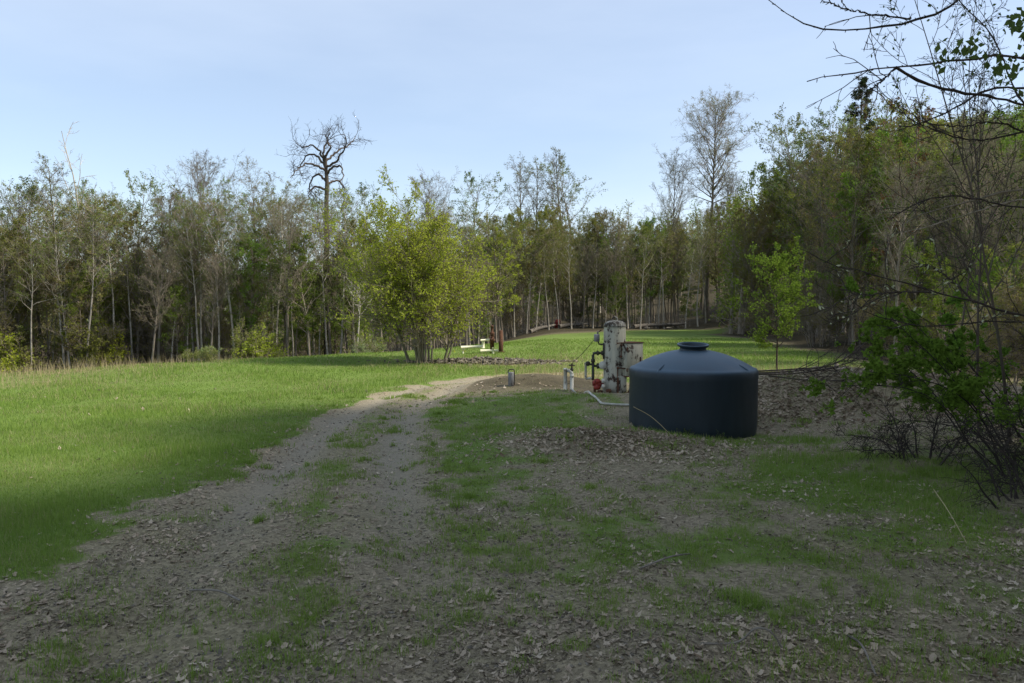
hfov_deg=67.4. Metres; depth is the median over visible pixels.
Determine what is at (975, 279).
understory tree
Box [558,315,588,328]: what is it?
fallen log
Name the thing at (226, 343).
thicket shrub
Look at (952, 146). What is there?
slender tree
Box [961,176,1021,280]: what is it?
leafy tree
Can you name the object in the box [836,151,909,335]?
budding tree
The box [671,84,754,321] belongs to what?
tall tree
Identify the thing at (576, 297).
leafy tree
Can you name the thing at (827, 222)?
bare tree
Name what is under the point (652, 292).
leafy tree
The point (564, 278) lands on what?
leafy tree
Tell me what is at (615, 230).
tree
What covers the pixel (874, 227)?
slender tree
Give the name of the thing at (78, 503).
meadow grass
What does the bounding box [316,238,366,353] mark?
leafy tree
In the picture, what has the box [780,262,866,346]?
thicket shrub
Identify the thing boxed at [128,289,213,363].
thicket shrub
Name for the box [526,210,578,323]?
leafy tree
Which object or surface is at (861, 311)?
thicket shrub
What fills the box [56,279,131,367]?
understory tree
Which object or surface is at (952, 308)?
bush
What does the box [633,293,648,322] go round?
understory tree
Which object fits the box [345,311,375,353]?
understory tree
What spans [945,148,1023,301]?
sapling
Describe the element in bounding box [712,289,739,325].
understory tree
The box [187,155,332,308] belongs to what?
bare tree
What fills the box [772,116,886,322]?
leafy tree
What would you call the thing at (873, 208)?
budding tree
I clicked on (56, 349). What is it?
thicket shrub
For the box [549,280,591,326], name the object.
thicket shrub
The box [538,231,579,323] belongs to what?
leafy tree
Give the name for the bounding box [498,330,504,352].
rusty post
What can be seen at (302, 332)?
leafy tree
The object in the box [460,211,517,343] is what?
leafy tree
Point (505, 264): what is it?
leafy tree
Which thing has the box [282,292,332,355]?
understory tree
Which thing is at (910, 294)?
thicket shrub
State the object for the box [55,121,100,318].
dead tree
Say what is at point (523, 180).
poplar tree
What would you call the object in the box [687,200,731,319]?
leafy tree
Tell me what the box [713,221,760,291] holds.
leafy tree
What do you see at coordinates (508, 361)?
rubble heap
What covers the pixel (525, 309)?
understory tree
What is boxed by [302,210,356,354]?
bare tree
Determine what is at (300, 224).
slender tree
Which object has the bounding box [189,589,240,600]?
fallen twig
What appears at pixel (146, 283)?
leafy tree
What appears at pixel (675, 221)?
bare tree
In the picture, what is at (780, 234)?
budding tree
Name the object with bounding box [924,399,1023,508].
bramble
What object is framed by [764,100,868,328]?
leafy tree
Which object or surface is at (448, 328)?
leafy tree
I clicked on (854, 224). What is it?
sapling
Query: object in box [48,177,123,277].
slender tree
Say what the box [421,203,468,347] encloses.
budding tree
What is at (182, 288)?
leafy tree
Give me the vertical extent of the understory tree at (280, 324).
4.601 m
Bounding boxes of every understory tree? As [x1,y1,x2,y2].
[37,314,77,368]
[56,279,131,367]
[104,302,141,359]
[230,312,265,355]
[271,314,304,355]
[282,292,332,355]
[283,311,317,356]
[294,284,350,354]
[318,291,367,353]
[330,326,355,353]
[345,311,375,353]
[371,301,408,350]
[471,314,490,343]
[480,318,497,341]
[519,302,535,324]
[525,295,544,326]
[564,284,599,327]
[592,280,626,326]
[605,283,638,321]
[618,295,634,325]
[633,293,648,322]
[679,283,703,325]
[679,298,691,320]
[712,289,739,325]
[766,277,811,337]
[824,290,857,345]
[852,301,889,342]
[877,240,954,344]
[910,257,968,350]
[935,240,1023,376]
[940,262,999,359]
[945,256,1023,359]
[964,241,1023,381]
[982,281,1023,384]
[1003,254,1023,372]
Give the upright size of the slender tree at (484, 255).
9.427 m
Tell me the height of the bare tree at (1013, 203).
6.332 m
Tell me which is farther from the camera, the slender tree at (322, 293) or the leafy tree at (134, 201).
the leafy tree at (134, 201)
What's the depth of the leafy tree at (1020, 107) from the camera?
41.55 m
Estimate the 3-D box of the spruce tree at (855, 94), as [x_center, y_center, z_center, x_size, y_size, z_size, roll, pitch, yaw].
[20.117,-8.265,45.844,7.655,14.692,6.828,0,3,5]
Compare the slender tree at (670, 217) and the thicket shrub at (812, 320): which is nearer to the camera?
the thicket shrub at (812, 320)
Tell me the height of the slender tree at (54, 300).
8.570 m
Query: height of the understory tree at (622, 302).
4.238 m
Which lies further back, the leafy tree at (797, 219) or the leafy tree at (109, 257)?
the leafy tree at (109, 257)
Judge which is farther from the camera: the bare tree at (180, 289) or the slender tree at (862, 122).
the bare tree at (180, 289)
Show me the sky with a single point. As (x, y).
(440, 86)
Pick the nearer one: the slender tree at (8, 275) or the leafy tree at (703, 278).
the slender tree at (8, 275)
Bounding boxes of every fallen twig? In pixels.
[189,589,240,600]
[639,553,689,568]
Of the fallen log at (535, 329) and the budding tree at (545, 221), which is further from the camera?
the budding tree at (545, 221)
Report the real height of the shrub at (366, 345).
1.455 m
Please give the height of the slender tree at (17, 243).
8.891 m
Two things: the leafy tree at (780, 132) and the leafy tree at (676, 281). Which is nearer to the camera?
the leafy tree at (780, 132)
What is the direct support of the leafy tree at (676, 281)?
on the ground at (238, 493)
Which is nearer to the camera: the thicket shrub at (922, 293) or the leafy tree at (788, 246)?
the thicket shrub at (922, 293)
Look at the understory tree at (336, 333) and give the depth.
46.66 m
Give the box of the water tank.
[629,342,758,438]
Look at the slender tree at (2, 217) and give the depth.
42.03 m
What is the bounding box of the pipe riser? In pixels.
[563,340,628,405]
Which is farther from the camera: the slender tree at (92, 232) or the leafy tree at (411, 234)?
the leafy tree at (411, 234)
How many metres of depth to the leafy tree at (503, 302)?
55.30 m
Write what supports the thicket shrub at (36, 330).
on the ground at (238, 493)
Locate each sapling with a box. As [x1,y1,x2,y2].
[345,257,371,345]
[727,236,822,368]
[794,166,848,341]
[801,198,843,351]
[812,138,894,354]
[843,240,872,349]
[848,0,1023,443]
[873,130,956,358]
[905,29,1023,408]
[914,0,1023,432]
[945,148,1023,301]
[946,240,983,356]
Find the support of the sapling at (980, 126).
on the ground at (238, 493)
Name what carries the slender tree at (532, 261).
on the ground at (238, 493)
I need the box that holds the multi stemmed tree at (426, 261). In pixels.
[302,162,520,363]
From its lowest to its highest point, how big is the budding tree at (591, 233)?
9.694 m
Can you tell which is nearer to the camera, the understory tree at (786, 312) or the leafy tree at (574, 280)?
the understory tree at (786, 312)
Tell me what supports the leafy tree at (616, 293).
on the ground at (238, 493)
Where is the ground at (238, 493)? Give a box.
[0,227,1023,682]
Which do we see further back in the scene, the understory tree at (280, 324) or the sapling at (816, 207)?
the understory tree at (280, 324)
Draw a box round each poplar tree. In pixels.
[5,151,85,369]
[488,151,546,324]
[513,156,556,316]
[530,146,578,318]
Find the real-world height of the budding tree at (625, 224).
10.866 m
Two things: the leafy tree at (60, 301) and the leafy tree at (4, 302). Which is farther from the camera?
the leafy tree at (60, 301)
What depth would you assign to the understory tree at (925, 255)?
26.46 m
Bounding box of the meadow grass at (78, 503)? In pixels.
[0,337,1023,682]
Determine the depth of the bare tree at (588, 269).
60.55 m
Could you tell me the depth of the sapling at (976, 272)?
9.96 m
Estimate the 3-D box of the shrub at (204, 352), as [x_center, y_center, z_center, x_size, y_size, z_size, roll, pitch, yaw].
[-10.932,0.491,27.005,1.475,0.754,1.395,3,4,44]
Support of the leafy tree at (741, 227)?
on the ground at (238, 493)
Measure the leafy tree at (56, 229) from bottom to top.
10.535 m
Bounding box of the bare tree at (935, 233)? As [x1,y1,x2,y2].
[907,215,960,338]
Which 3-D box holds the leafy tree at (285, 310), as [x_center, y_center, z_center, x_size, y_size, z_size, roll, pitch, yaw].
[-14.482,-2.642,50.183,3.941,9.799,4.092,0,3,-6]
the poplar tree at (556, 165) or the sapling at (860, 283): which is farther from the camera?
the poplar tree at (556, 165)
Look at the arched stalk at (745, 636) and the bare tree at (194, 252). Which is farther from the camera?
the bare tree at (194, 252)
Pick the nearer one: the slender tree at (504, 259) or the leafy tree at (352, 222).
the leafy tree at (352, 222)
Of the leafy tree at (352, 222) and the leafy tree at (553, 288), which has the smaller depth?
the leafy tree at (352, 222)
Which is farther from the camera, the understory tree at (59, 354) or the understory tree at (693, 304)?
the understory tree at (693, 304)
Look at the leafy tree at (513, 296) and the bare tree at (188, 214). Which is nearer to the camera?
the bare tree at (188, 214)
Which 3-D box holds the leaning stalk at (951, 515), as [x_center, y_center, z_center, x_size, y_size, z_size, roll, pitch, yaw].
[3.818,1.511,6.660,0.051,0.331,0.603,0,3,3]
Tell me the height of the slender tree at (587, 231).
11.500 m
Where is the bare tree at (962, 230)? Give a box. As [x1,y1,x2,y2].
[921,136,1016,281]
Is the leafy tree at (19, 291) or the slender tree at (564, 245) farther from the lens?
the slender tree at (564, 245)
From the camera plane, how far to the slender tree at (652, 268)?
62.98 m
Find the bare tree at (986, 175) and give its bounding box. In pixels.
[913,99,1022,336]
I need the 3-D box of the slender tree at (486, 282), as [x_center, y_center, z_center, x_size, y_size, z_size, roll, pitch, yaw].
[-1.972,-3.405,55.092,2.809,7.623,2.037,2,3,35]
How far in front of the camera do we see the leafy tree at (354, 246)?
40.84 m
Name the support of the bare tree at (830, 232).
on the ground at (238, 493)
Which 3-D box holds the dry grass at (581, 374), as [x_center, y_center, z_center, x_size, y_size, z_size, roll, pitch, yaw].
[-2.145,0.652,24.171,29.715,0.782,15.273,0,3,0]
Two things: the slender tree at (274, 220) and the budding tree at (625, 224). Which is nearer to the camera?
the slender tree at (274, 220)
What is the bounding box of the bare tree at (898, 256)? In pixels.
[857,160,959,357]
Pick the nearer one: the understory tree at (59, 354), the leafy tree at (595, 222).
the understory tree at (59, 354)
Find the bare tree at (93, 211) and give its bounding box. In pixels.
[55,181,140,299]
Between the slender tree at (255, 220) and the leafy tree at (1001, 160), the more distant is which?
the slender tree at (255, 220)
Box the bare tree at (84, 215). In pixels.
[42,195,110,343]
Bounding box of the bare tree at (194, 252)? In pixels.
[160,190,228,361]
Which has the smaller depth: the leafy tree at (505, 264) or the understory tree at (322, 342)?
the leafy tree at (505, 264)
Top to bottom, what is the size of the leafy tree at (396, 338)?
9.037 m
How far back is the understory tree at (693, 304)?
63.57 m
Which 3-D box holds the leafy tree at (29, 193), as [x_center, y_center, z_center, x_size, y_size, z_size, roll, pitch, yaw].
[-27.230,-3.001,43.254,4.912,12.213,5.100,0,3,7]
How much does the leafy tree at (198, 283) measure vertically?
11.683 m
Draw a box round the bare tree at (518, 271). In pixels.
[505,232,531,334]
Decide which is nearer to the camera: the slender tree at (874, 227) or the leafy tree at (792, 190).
the slender tree at (874, 227)
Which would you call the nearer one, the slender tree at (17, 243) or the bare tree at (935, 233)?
the bare tree at (935, 233)
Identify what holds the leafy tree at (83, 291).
on the ground at (238, 493)
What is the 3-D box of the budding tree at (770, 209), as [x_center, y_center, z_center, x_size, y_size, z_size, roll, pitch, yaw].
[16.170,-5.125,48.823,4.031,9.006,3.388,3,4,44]
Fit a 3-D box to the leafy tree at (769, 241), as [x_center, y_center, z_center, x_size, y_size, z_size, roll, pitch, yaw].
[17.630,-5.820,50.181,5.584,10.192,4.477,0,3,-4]
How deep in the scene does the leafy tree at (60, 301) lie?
50.05 m
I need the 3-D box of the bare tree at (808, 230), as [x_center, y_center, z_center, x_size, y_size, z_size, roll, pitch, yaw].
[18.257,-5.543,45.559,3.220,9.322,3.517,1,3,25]
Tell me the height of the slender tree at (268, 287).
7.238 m
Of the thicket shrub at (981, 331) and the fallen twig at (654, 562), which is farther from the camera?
the thicket shrub at (981, 331)
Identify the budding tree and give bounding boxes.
[57,235,120,336]
[226,274,264,339]
[266,253,311,342]
[332,253,365,352]
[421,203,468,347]
[451,226,487,344]
[513,236,542,332]
[523,214,562,324]
[583,217,617,327]
[612,211,642,324]
[623,254,653,324]
[734,191,788,313]
[765,189,807,324]
[785,141,853,337]
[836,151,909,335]
[853,164,906,300]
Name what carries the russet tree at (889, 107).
on the ground at (238, 493)
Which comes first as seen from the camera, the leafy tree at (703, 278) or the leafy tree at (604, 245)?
the leafy tree at (604, 245)
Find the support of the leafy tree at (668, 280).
on the ground at (238, 493)
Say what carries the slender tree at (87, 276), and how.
on the ground at (238, 493)
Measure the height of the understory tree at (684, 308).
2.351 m
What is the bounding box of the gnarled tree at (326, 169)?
[276,110,376,354]
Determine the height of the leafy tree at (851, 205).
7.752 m
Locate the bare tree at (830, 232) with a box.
[808,217,863,343]
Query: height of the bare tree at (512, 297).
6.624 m
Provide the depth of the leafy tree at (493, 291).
58.16 m
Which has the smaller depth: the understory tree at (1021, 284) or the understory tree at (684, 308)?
the understory tree at (1021, 284)
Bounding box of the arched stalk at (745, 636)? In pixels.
[701,627,782,647]
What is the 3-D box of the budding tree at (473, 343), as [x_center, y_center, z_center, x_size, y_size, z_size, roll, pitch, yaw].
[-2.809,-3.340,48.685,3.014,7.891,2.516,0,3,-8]
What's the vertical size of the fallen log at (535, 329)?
1.439 m
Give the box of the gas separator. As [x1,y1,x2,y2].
[584,316,643,392]
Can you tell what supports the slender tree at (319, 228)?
on the ground at (238, 493)
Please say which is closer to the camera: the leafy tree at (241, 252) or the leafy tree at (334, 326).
the leafy tree at (241, 252)
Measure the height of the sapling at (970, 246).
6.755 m
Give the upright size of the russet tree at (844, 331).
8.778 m
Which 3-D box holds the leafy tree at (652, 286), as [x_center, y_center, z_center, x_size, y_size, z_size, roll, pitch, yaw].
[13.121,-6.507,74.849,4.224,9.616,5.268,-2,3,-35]
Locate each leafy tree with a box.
[0,175,85,331]
[0,178,68,364]
[0,212,67,345]
[0,225,43,346]
[0,230,43,331]
[0,262,43,342]
[9,253,63,347]
[14,272,75,363]
[21,238,58,367]
[30,260,94,362]
[39,250,87,348]
[48,196,142,336]
[55,269,106,362]
[82,285,126,336]
[85,288,137,357]
[91,170,189,362]
[92,236,124,316]
[93,200,165,353]
[99,263,151,342]
[104,211,174,364]
[110,244,180,362]
[120,183,205,361]
[120,260,166,339]
[157,285,196,361]
[159,227,213,357]
[162,218,215,346]
[168,260,225,346]
[179,282,225,345]
[193,241,242,357]
[195,261,247,358]
[206,206,261,345]
[219,233,281,344]
[224,285,250,347]
[228,268,280,338]
[232,202,290,333]
[233,226,285,340]
[253,210,314,341]
[256,229,334,355]
[257,242,316,356]
[279,270,325,355]
[288,257,330,350]
[305,269,339,354]
[315,264,354,353]
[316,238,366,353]
[317,179,401,343]
[322,238,377,338]
[325,215,378,352]
[327,248,372,352]
[333,276,370,352]
[340,232,387,351]
[355,264,404,341]
[369,250,397,350]
[378,273,406,351]
[397,213,433,350]
[417,221,458,348]
[427,249,457,348]
[444,278,462,343]
[448,248,492,345]
[449,169,508,344]
[459,226,493,343]
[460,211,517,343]
[463,223,531,341]
[466,236,513,342]
[472,239,509,330]
[477,266,502,343]
[481,234,512,327]
[482,206,540,341]
[502,255,527,330]
[503,215,535,327]
[511,205,572,333]
[522,231,567,325]
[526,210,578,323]
[528,203,574,324]
[530,154,605,307]
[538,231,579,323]
[543,232,578,320]
[543,247,578,327]
[544,249,576,318]
[564,222,605,326]
[566,234,596,322]
[567,240,589,319]
[569,235,612,327]
[572,233,601,326]
[573,211,616,327]
[584,209,623,316]
[594,233,629,319]
[601,271,631,316]
[614,222,665,328]
[627,216,675,327]
[627,227,663,322]
[627,232,663,321]
[649,226,683,319]
[649,227,694,327]
[653,230,689,320]
[655,224,695,322]
[674,218,701,301]
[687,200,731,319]
[690,236,725,309]
[690,250,709,308]
[700,201,752,321]
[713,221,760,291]
[719,207,773,333]
[725,185,804,314]
[725,203,782,333]
[726,161,800,323]
[735,174,805,326]
[739,102,852,327]
[747,187,793,315]
[751,131,842,327]
[751,152,816,269]
[754,121,844,301]
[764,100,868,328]
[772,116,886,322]
[774,161,874,316]
[774,166,824,322]
[779,177,847,329]
[806,126,913,344]
[808,130,874,191]
[817,171,898,344]
[845,124,952,297]
[869,140,955,283]
[872,123,966,289]
[889,111,1008,347]
[896,119,969,266]
[902,150,1012,298]
[931,107,1023,300]
[936,116,1014,228]
[948,109,1023,258]
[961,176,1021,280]
[987,133,1023,281]
[994,105,1023,149]
[998,148,1023,281]
[998,148,1023,309]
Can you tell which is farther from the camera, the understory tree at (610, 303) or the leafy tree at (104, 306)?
the understory tree at (610, 303)
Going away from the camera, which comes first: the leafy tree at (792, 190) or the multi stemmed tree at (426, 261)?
the multi stemmed tree at (426, 261)
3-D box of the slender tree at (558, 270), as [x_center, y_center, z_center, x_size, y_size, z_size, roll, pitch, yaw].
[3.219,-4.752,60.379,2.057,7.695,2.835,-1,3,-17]
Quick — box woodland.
[26,100,1023,362]
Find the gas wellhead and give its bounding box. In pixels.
[461,325,497,353]
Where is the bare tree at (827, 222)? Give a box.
[807,162,868,335]
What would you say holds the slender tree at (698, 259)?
on the ground at (238, 493)
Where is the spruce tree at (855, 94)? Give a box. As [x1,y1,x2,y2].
[794,75,907,321]
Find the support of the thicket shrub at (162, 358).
on the ground at (238, 493)
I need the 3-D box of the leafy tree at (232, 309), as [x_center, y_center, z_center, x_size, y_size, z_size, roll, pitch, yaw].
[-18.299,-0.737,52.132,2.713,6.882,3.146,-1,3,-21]
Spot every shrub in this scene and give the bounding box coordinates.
[0,300,50,370]
[0,303,67,373]
[6,286,62,370]
[36,319,78,368]
[55,311,142,368]
[79,316,145,366]
[110,306,190,363]
[118,272,243,362]
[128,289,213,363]
[179,345,223,361]
[191,295,279,359]
[224,316,289,359]
[289,305,350,355]
[350,331,388,352]
[492,283,534,338]
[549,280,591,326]
[733,287,780,333]
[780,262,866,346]
[798,282,833,332]
[846,290,889,344]
[852,294,924,358]
[856,255,956,348]
[872,272,948,355]
[883,298,945,360]
[886,270,959,331]
[938,267,1023,384]
[983,282,1023,373]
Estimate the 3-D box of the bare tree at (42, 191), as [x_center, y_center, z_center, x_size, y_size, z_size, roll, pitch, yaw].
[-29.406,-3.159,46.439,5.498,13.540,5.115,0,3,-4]
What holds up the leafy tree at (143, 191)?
on the ground at (238, 493)
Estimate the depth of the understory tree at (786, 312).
40.52 m
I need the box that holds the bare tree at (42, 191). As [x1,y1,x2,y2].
[0,181,70,369]
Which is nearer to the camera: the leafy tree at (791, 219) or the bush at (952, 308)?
the bush at (952, 308)
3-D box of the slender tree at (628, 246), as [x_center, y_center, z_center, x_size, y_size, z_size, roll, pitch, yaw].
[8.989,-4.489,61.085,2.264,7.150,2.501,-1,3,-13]
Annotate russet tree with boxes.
[829,165,876,333]
[838,94,917,318]
[871,89,967,352]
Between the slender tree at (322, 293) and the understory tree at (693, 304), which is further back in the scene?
the understory tree at (693, 304)
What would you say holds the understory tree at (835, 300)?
on the ground at (238, 493)
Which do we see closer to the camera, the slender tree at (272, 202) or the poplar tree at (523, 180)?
the slender tree at (272, 202)
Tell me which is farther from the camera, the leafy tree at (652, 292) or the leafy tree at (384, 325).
the leafy tree at (652, 292)
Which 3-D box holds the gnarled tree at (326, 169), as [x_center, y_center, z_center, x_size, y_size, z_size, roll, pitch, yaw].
[-11.454,-6.274,46.985,5.904,16.450,5.347,-3,4,-43]
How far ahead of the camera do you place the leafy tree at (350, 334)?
51.34 m
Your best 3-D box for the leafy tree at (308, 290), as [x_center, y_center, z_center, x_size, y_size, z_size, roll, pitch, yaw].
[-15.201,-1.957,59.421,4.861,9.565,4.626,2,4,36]
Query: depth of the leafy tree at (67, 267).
40.29 m
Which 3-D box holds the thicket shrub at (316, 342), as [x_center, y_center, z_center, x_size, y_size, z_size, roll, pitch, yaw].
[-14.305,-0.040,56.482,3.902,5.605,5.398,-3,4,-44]
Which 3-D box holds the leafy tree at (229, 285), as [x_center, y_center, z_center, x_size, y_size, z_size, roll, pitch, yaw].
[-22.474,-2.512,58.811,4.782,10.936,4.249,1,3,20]
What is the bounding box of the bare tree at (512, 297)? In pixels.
[504,261,524,337]
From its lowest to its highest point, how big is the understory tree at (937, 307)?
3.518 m
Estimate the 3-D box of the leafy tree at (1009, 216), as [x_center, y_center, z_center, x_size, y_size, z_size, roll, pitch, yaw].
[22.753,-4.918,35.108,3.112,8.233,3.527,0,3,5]
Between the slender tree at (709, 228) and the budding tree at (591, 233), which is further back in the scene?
the budding tree at (591, 233)
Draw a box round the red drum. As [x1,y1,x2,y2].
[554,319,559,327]
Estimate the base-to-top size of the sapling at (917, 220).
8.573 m
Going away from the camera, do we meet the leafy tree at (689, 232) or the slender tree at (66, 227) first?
the slender tree at (66, 227)
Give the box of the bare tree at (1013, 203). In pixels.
[975,153,1023,370]
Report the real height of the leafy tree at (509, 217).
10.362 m
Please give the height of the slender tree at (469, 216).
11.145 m
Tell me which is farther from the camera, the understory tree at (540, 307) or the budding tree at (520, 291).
the budding tree at (520, 291)
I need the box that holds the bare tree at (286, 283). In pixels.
[246,191,321,355]
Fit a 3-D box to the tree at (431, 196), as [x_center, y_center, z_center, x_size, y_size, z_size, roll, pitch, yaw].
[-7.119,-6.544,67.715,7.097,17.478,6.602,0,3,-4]
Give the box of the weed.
[716,429,724,439]
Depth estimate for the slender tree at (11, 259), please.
40.67 m
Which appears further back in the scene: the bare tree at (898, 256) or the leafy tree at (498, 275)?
the leafy tree at (498, 275)
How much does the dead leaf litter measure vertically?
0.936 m
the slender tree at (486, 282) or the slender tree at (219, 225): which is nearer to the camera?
the slender tree at (219, 225)
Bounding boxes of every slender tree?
[0,203,31,324]
[0,223,66,368]
[0,228,23,293]
[0,230,16,308]
[0,230,31,309]
[4,180,94,368]
[20,233,91,368]
[23,215,83,367]
[33,200,100,361]
[35,243,92,369]
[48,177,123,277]
[55,186,132,365]
[63,246,106,330]
[69,187,141,337]
[86,199,154,362]
[153,199,211,359]
[154,195,220,359]
[156,231,201,361]
[162,240,202,360]
[166,192,223,359]
[188,191,248,359]
[191,177,260,355]
[196,223,251,316]
[219,191,274,326]
[227,227,270,332]
[244,198,295,335]
[247,188,307,354]
[248,250,290,340]
[253,180,310,341]
[266,252,312,355]
[277,193,329,346]
[285,189,350,353]
[287,188,342,354]
[304,252,339,355]
[308,184,376,353]
[312,198,368,352]
[442,220,479,344]
[445,201,492,345]
[468,221,505,344]
[478,244,503,334]
[486,236,520,329]
[499,222,532,337]
[518,246,543,333]
[531,243,553,331]
[532,231,558,329]
[540,232,565,324]
[549,227,585,328]
[575,206,607,312]
[584,246,609,327]
[597,248,620,321]
[611,241,639,328]
[619,231,643,327]
[626,220,645,323]
[628,228,663,328]
[634,222,668,327]
[646,211,686,321]
[647,231,675,328]
[649,235,679,327]
[658,218,682,321]
[680,243,707,327]
[687,216,718,326]
[688,228,714,322]
[838,103,918,258]
[857,141,938,301]
[927,109,990,244]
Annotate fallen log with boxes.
[529,314,557,333]
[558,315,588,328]
[633,317,671,328]
[656,315,686,328]
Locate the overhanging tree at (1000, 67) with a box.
[769,0,1023,350]
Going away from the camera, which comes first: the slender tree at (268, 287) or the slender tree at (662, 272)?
the slender tree at (268, 287)
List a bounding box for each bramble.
[829,389,1001,467]
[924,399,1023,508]
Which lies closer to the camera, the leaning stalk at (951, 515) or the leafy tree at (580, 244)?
the leaning stalk at (951, 515)
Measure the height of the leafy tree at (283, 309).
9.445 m
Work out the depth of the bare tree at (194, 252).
43.09 m
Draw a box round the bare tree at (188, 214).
[170,193,253,357]
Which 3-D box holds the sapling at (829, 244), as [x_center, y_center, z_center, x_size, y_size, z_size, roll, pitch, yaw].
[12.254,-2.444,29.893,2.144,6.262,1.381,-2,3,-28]
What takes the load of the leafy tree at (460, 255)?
on the ground at (238, 493)
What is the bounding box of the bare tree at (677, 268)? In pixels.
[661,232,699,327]
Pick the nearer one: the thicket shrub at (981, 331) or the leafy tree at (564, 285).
the thicket shrub at (981, 331)
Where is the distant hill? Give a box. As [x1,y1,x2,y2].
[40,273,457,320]
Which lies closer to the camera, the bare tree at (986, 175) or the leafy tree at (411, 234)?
the bare tree at (986, 175)
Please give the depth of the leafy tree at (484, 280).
58.72 m
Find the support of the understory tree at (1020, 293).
on the ground at (238, 493)
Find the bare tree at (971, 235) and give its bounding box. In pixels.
[924,219,1001,372]
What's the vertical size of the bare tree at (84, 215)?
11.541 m
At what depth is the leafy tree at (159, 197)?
44.52 m
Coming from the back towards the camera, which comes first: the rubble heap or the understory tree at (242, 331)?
the understory tree at (242, 331)
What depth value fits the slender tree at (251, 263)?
43.25 m
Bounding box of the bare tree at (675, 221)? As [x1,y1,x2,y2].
[636,146,700,322]
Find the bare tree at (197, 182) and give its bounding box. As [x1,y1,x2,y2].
[149,149,251,358]
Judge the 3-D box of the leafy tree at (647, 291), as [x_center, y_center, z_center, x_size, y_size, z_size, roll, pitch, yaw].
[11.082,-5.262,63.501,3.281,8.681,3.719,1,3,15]
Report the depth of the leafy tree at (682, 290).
66.19 m
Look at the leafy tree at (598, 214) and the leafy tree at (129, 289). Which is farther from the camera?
the leafy tree at (598, 214)
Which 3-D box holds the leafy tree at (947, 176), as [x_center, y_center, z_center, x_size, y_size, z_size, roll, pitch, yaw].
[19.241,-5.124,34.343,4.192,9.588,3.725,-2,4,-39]
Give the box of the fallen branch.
[758,293,908,395]
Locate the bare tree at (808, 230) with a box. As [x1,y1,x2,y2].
[790,182,825,273]
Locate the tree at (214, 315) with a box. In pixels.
[194,251,242,350]
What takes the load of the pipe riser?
on the ground at (238, 493)
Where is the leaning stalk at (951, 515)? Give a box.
[933,489,966,543]
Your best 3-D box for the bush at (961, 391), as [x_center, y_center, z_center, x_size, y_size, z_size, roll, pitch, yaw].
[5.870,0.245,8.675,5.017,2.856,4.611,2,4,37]
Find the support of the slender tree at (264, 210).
on the ground at (238, 493)
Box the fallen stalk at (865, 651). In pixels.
[847,634,876,675]
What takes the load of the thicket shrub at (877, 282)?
on the ground at (238, 493)
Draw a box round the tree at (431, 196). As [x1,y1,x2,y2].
[397,166,470,348]
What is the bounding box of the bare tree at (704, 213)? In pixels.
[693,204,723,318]
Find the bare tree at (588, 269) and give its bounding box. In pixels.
[569,243,606,327]
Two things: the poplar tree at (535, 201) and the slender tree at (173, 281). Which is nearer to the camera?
the slender tree at (173, 281)
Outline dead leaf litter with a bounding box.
[0,365,1023,682]
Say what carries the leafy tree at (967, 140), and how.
on the ground at (238, 493)
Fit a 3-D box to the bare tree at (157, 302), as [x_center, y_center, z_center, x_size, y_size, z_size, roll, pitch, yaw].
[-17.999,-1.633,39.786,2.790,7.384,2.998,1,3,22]
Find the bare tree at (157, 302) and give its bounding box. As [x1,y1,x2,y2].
[133,239,184,362]
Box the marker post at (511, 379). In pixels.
[508,369,514,386]
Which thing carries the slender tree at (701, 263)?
on the ground at (238, 493)
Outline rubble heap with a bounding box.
[357,355,582,365]
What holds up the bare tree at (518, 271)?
on the ground at (238, 493)
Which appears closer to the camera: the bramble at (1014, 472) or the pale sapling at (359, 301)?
the bramble at (1014, 472)
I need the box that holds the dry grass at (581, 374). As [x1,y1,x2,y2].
[0,349,974,389]
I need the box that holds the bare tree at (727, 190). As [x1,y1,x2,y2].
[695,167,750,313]
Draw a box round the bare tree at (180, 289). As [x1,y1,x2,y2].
[156,233,205,323]
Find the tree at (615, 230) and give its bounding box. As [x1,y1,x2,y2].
[592,216,631,319]
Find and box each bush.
[799,275,1023,478]
[860,296,1023,378]
[936,289,1023,469]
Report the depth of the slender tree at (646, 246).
58.88 m
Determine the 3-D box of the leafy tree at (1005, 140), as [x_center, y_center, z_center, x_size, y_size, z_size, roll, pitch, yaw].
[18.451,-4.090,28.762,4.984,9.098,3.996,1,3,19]
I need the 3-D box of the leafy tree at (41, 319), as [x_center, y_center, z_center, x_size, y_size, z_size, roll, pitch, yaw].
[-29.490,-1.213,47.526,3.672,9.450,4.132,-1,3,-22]
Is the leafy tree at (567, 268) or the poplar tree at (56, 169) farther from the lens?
the leafy tree at (567, 268)
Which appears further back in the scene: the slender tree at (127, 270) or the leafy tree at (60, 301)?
the leafy tree at (60, 301)
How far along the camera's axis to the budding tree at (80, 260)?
42.61 m
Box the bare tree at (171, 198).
[128,187,212,361]
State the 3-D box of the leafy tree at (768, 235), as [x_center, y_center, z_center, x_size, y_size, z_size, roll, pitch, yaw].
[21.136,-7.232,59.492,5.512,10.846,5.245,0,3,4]
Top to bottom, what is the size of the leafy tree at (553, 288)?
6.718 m
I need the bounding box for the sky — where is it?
[0,0,1023,272]

